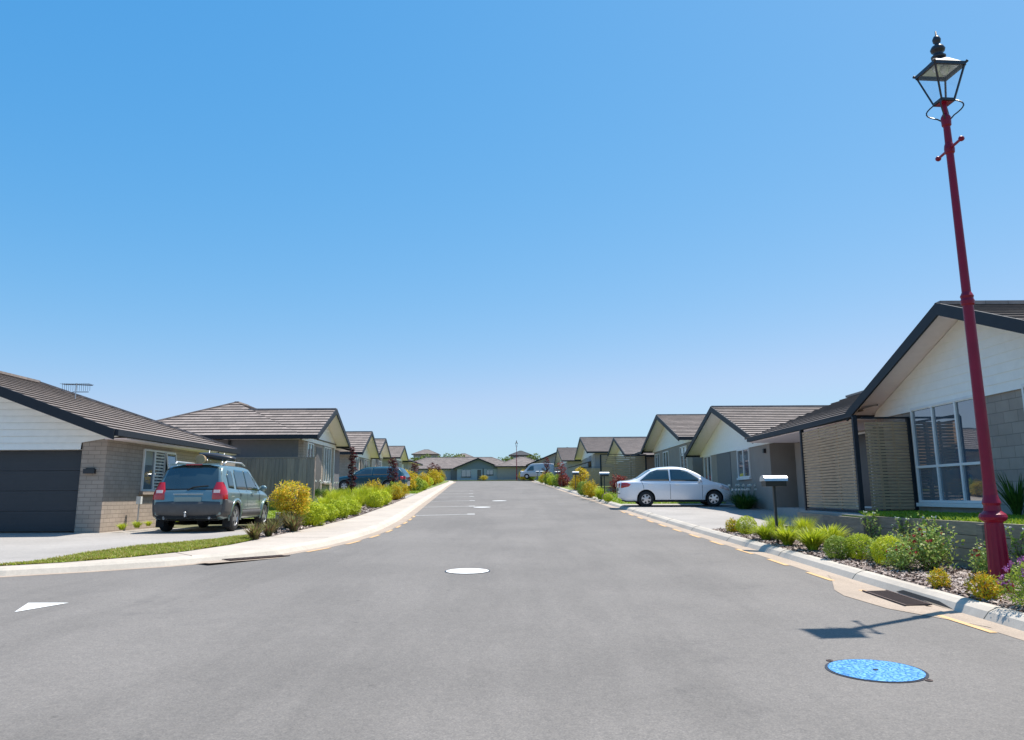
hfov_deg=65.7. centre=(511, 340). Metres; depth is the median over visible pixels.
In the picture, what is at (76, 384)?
tv antenna
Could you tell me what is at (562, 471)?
red leaf tree
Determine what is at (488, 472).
window
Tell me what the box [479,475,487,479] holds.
golden shrub
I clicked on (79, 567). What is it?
kerb
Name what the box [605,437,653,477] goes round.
brick house
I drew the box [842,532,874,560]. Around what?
leafy shrub
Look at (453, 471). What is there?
garage door
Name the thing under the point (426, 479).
golden shrub
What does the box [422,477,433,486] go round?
round shrub
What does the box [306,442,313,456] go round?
window
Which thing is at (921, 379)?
brick house
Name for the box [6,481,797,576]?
ground
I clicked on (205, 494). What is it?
suv
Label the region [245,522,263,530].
bronze flax
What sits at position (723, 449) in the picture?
brick house
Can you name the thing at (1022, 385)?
window
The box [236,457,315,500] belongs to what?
paling fence
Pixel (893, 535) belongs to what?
rose bush
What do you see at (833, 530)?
grass clump
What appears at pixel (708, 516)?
driveway
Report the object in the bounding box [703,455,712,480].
window
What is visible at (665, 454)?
window
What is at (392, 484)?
leafy shrub
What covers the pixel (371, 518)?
footpath
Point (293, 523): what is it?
bronze flax
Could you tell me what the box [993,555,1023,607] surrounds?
flowering shrub
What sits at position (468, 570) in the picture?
manhole cover
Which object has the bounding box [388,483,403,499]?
golden shrub
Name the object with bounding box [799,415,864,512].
trellis
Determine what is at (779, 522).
tall grass clump
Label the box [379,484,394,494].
tall grass clump
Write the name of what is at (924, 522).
climbing rose
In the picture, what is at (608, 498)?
leafy shrub
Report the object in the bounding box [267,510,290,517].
lawn grass
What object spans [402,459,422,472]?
brick house
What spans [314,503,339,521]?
round shrub
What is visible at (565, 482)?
red shrub
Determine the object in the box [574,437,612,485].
brick house
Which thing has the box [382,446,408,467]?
brick house
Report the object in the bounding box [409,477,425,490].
leafy shrub
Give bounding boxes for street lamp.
[515,440,517,480]
[912,31,1014,594]
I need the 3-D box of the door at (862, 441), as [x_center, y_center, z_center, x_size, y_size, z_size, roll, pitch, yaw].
[9.694,3.566,21.913,0.050,2.060,1.200,0,-11,0]
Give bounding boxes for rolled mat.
[196,454,206,462]
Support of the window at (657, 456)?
in the brick house at (668, 439)
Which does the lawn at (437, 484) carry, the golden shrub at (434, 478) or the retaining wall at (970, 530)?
the golden shrub at (434, 478)
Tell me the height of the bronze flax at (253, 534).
0.355 m
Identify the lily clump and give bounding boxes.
[314,480,327,498]
[319,482,338,497]
[723,484,756,507]
[727,488,760,508]
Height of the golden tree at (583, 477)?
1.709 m
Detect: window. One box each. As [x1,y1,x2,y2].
[139,449,176,494]
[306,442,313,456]
[322,447,331,484]
[354,457,358,472]
[364,459,368,467]
[461,470,470,476]
[486,470,492,474]
[655,453,659,467]
[663,451,668,466]
[680,445,687,468]
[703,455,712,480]
[736,448,751,479]
[910,395,982,507]
[1021,384,1023,406]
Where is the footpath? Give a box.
[0,481,451,566]
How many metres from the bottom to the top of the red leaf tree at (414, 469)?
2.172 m
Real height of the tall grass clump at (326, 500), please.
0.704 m
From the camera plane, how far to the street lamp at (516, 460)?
120.19 m
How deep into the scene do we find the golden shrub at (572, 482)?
56.41 m
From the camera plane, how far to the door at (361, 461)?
53.57 m
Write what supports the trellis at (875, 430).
on the raised lawn at (863, 516)
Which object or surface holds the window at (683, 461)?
in the brick house at (668, 439)
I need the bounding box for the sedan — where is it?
[615,467,732,506]
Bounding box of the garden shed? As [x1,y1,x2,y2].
[567,461,591,481]
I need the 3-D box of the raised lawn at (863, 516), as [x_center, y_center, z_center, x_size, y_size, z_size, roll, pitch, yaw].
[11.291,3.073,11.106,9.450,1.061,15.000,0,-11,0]
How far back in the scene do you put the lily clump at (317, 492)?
30.61 m
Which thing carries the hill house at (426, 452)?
on the ground at (218, 524)
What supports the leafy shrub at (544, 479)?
on the lawn at (569, 488)
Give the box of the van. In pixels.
[520,463,554,478]
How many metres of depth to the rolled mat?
21.71 m
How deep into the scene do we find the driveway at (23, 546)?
17.10 m
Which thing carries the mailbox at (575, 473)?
on the driveway
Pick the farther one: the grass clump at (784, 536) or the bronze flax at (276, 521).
the bronze flax at (276, 521)
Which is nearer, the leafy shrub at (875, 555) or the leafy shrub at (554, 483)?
the leafy shrub at (875, 555)
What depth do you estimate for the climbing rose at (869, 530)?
14.13 m
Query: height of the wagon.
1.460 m
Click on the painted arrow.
(27, 606)
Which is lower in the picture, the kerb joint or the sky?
the kerb joint
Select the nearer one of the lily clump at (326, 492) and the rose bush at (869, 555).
the rose bush at (869, 555)
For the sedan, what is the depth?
30.50 m
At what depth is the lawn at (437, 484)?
79.73 m
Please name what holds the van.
on the road
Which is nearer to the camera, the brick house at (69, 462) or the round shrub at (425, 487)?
the brick house at (69, 462)
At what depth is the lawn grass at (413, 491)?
52.15 m
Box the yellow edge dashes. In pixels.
[256,511,997,632]
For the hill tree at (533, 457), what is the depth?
197.69 m
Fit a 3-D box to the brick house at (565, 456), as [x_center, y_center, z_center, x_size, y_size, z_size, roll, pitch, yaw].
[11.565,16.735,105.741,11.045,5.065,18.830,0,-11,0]
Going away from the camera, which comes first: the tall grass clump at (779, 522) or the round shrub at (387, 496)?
the tall grass clump at (779, 522)
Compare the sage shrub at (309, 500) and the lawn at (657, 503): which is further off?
the lawn at (657, 503)
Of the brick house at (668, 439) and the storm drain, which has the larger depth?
the brick house at (668, 439)
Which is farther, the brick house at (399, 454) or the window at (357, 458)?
the brick house at (399, 454)
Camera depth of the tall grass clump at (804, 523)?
15.97 m
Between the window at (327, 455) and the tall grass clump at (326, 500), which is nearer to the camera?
the tall grass clump at (326, 500)
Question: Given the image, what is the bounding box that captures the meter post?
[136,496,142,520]
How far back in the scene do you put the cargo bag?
22.23 m
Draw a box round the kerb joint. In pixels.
[620,507,1003,618]
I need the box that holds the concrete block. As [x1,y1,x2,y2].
[275,512,292,527]
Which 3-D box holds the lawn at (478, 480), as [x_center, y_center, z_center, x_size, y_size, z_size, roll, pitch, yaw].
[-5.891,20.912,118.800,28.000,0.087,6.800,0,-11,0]
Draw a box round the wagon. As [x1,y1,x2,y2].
[339,467,410,489]
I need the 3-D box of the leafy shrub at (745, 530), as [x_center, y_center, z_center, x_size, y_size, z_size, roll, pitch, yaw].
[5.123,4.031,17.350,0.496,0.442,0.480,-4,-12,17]
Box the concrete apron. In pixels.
[828,575,992,627]
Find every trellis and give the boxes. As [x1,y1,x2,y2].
[583,467,613,484]
[600,454,646,491]
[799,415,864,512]
[861,417,918,511]
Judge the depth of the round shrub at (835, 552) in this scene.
12.42 m
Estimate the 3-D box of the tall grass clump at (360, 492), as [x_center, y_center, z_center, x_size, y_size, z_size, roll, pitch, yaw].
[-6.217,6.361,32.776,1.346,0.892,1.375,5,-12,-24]
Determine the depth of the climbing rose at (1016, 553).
10.10 m
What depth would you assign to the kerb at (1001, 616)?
10.73 m
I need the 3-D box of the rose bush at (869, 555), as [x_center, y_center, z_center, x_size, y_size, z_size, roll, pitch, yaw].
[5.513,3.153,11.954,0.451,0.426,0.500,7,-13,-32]
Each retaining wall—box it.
[797,512,868,544]
[859,516,1023,577]
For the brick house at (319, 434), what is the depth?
32.99 m
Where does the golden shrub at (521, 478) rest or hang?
on the lawn at (478, 480)
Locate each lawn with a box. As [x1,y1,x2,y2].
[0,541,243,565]
[269,501,290,510]
[427,481,447,488]
[443,480,512,480]
[538,481,611,489]
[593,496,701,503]
[842,515,1023,539]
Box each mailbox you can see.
[572,471,578,486]
[599,472,608,492]
[759,475,787,542]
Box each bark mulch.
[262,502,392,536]
[713,526,1023,612]
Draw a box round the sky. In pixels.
[0,0,1023,460]
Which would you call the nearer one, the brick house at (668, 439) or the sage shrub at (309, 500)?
the sage shrub at (309, 500)
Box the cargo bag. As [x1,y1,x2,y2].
[199,450,235,462]
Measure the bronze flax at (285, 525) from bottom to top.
0.496 m
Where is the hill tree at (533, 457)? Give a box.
[528,453,540,459]
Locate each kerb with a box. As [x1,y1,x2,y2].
[0,481,453,575]
[534,480,1023,630]
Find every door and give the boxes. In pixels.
[0,451,81,531]
[315,447,321,497]
[359,460,363,488]
[451,469,456,479]
[477,470,480,479]
[850,432,876,507]
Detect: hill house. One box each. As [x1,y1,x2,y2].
[411,449,440,459]
[456,453,472,456]
[509,451,531,458]
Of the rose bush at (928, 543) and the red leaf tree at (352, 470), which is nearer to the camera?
the rose bush at (928, 543)
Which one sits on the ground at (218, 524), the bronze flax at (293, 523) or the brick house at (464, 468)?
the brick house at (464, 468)
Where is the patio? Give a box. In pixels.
[800,510,868,516]
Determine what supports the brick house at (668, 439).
on the ground at (218, 524)
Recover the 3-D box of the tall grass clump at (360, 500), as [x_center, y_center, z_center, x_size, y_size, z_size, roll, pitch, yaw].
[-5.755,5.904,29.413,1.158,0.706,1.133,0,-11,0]
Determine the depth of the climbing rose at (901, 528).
13.04 m
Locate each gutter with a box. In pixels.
[0,481,455,576]
[532,481,1023,639]
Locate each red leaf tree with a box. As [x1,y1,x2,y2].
[345,447,357,491]
[386,457,399,482]
[409,462,419,476]
[427,462,435,474]
[542,457,550,475]
[555,462,565,486]
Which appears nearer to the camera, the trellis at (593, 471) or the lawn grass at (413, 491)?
the lawn grass at (413, 491)
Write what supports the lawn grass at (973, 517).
on the raised lawn at (863, 516)
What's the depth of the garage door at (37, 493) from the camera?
20.02 m
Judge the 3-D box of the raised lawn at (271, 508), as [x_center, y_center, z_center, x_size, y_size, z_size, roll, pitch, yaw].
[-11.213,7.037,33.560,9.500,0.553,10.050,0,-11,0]
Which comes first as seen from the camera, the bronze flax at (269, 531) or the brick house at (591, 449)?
the bronze flax at (269, 531)
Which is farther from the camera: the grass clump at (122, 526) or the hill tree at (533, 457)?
the hill tree at (533, 457)
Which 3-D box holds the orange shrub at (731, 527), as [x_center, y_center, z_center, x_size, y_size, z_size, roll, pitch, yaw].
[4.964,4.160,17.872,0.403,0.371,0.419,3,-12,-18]
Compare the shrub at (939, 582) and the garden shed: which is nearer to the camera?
the shrub at (939, 582)
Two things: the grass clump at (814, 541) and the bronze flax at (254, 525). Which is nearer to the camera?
the grass clump at (814, 541)
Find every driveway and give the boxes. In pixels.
[0,528,262,563]
[623,504,796,528]
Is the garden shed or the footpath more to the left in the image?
the footpath
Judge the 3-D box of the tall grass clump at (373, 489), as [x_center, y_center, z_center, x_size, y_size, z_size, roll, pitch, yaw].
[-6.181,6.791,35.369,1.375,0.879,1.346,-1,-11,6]
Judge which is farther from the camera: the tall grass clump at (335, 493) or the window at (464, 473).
the window at (464, 473)
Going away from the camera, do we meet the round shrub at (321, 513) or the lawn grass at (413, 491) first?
the round shrub at (321, 513)
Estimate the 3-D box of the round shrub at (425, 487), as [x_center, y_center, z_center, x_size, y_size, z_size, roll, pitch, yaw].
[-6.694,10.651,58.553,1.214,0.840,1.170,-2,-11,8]
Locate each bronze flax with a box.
[241,524,268,539]
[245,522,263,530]
[258,520,278,536]
[266,517,287,532]
[278,510,307,529]
[282,514,307,531]
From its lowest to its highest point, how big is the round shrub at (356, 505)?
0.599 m
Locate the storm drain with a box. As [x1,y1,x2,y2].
[199,555,289,562]
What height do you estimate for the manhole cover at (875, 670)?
0.027 m
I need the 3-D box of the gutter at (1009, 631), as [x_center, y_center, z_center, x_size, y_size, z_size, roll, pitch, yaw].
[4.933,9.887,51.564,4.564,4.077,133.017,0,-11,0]
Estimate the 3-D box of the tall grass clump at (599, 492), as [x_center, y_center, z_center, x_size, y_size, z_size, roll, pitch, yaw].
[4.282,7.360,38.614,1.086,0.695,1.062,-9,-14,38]
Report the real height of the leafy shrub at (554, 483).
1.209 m
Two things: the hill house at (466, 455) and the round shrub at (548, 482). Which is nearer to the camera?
the round shrub at (548, 482)
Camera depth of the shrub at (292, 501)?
19.95 m
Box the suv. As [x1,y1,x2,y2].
[152,461,268,531]
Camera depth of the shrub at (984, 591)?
8.54 m
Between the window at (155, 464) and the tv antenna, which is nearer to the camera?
the window at (155, 464)
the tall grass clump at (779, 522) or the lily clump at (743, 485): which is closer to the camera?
the tall grass clump at (779, 522)
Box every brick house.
[0,371,240,532]
[156,401,350,497]
[339,431,379,492]
[370,438,390,466]
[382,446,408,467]
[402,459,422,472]
[416,457,504,479]
[494,452,558,480]
[554,447,581,479]
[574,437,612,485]
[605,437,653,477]
[631,414,705,475]
[684,405,826,510]
[744,300,1023,518]
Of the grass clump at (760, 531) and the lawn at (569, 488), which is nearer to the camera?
the grass clump at (760, 531)
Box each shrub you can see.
[266,480,312,517]
[289,490,318,507]
[298,501,329,525]
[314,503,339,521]
[328,499,351,518]
[340,499,361,515]
[362,478,385,498]
[364,491,384,507]
[377,490,392,504]
[386,481,404,497]
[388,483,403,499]
[396,480,409,498]
[402,468,417,490]
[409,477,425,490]
[418,472,430,487]
[421,480,428,489]
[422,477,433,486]
[424,469,440,484]
[429,470,442,483]
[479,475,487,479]
[518,470,525,479]
[542,472,554,484]
[546,476,556,485]
[550,474,558,486]
[557,474,570,486]
[568,476,579,489]
[576,480,588,495]
[581,479,596,497]
[603,494,612,501]
[609,474,626,492]
[725,517,739,532]
[735,515,757,534]
[822,534,853,559]
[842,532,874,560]
[869,534,904,565]
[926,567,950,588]
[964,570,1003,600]
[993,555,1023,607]
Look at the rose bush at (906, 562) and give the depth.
10.95 m
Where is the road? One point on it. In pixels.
(570, 617)
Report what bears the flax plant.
on the raised lawn at (863, 516)
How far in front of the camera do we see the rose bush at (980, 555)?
10.14 m
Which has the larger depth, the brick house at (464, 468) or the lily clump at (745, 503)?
the brick house at (464, 468)
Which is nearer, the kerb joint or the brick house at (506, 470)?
the kerb joint
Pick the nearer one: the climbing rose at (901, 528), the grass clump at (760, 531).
the climbing rose at (901, 528)
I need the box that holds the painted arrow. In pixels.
[15,603,63,611]
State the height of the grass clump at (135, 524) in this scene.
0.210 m
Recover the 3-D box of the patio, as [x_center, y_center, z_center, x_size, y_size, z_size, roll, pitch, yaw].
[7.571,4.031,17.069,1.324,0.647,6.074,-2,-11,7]
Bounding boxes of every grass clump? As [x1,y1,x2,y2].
[116,523,126,529]
[132,520,144,527]
[314,494,335,504]
[323,488,347,500]
[331,486,358,500]
[336,493,356,503]
[348,492,366,508]
[352,486,371,505]
[365,486,383,492]
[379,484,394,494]
[593,486,606,498]
[748,522,780,540]
[757,515,791,538]
[765,524,805,545]
[788,524,832,550]
[790,515,818,535]
[808,522,853,545]
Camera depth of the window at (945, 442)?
15.66 m
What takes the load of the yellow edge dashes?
on the road
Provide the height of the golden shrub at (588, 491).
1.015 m
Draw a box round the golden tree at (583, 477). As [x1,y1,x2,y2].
[573,467,588,484]
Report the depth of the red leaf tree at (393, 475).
41.04 m
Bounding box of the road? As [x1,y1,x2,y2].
[0,481,1023,739]
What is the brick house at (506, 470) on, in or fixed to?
on the ground at (218, 524)
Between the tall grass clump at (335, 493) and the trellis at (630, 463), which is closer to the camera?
the tall grass clump at (335, 493)
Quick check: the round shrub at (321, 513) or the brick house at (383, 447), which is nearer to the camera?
the round shrub at (321, 513)
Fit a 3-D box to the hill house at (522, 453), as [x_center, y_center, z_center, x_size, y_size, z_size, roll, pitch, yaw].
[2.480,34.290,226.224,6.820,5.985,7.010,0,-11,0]
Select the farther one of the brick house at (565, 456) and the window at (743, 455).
the brick house at (565, 456)
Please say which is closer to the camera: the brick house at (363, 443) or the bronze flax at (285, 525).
the bronze flax at (285, 525)
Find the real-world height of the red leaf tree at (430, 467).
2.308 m
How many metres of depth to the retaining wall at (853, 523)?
16.55 m
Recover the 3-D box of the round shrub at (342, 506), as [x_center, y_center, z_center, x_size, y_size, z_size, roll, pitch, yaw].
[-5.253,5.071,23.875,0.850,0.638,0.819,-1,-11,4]
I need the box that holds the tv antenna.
[60,383,92,398]
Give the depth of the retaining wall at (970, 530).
11.52 m
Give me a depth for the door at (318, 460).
34.04 m
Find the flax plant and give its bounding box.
[994,470,1023,515]
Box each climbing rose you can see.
[860,508,882,542]
[891,514,915,539]
[917,511,942,549]
[1004,525,1023,570]
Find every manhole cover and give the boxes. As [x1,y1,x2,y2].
[445,568,489,573]
[825,659,932,682]
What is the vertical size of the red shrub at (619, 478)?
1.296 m
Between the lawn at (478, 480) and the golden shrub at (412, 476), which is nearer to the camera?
the golden shrub at (412, 476)
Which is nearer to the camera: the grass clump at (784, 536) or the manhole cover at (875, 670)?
the manhole cover at (875, 670)
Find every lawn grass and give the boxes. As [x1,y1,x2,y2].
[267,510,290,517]
[407,490,422,492]
[858,510,1023,523]
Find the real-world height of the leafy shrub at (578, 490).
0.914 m
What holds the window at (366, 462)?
in the brick house at (363, 443)
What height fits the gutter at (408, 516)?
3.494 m
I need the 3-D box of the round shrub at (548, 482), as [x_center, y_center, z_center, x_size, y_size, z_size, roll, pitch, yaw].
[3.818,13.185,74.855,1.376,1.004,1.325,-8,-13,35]
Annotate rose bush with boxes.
[863,536,888,562]
[881,536,924,571]
[884,529,916,554]
[902,517,964,570]
[961,537,1018,576]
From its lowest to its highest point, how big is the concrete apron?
0.121 m
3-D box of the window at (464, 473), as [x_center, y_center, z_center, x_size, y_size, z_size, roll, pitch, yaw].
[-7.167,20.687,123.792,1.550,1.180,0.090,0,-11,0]

